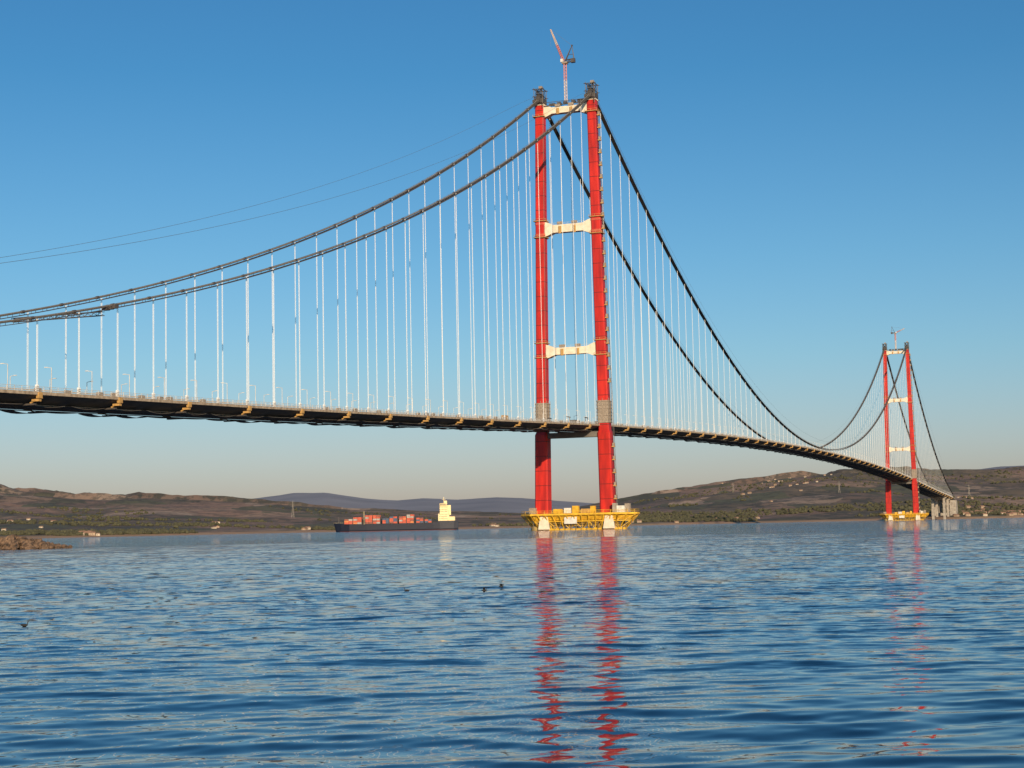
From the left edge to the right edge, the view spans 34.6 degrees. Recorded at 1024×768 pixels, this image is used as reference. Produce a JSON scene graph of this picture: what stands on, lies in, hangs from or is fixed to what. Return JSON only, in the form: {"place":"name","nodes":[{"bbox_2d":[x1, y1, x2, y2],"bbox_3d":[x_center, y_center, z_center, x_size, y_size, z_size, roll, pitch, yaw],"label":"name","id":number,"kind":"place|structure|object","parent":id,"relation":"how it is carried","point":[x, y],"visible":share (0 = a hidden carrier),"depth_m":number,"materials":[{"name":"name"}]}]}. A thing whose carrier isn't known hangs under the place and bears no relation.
{"place":"outdoors","nodes":[
{"label":"outdoors","id":0,"kind":"place"},
{"bbox_2d":[0,518,1023,767],"bbox_3d":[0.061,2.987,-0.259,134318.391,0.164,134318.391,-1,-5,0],"label":"sea","id":1,"kind":"structure","parent":0,"point":[844,644],"depth_m":40.66,"materials":[{"name":"blue liquid"}]},
{"bbox_2d":[0,534,72,549],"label":"rock breakwater","id":2,"kind":"object","parent":1,"relation":"in","point":[12,542],"visible":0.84,"depth_m":398.99,"materials":[{"name":"beige stone"}]},
{"bbox_2d":[334,497,457,531],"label":"container ship","id":3,"kind":"object","parent":1,"relation":"on","point":[446,521],"visible":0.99,"depth_m":2577.84,"materials":[{"name":"metal"}]},
{"bbox_2d":[0,80,957,530],"bbox_3d":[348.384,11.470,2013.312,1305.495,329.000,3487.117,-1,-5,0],"label":"suspension bridge","id":4,"kind":"structure","parent":1,"relation":"on","point":[604,430],"depth_m":1163.81,"materials":[{"name":"red paint"}]},
{"bbox_2d":[550,29,575,102],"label":"tower crane","id":5,"kind":"object","parent":4,"relation":"on","point":[566,62],"visible":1,"depth_m":1196.46,"materials":[{"name":"metal"}]},
{"bbox_2d":[891,327,904,348],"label":"tower crane","id":6,"kind":"object","parent":4,"relation":"on","point":[895,335],"visible":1,"depth_m":2989.32,"materials":[{"name":"metal"}]},
{"bbox_2d":[0,466,1023,538],"bbox_3d":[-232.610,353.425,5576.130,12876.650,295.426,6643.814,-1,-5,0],"label":"hills","id":7,"kind":"structure","parent":0,"point":[182,508],"depth_m":5136.28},
{"bbox_2d":[0,468,1023,535],"bbox_3d":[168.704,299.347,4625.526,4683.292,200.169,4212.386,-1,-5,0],"label":"woodland","id":8,"kind":"object","parent":7,"relation":"on","point":[672,516],"visible":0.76,"depth_m":4048.25,"materials":[{"name":"green plant"}]},
{"bbox_2d":[1,474,1023,535],"bbox_3d":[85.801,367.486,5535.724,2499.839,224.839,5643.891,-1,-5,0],"label":"village houses","id":9,"kind":"structure","parent":7,"relation":"on","point":[89,532],"depth_m":3720.76,"materials":[{"name":"tile"}]},
{"bbox_2d":[0,0,1023,502],"label":"sky","id":10,"kind":"structure","parent":0,"point":[825,178],"materials":[{"name":"blue"}]},
{"bbox_2d":[254,466,1020,512],"bbox_3d":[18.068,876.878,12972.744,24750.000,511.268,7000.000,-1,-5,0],"label":"distant mountains","id":11,"kind":"structure","parent":0,"point":[506,505],"depth_m":12917.57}
]}

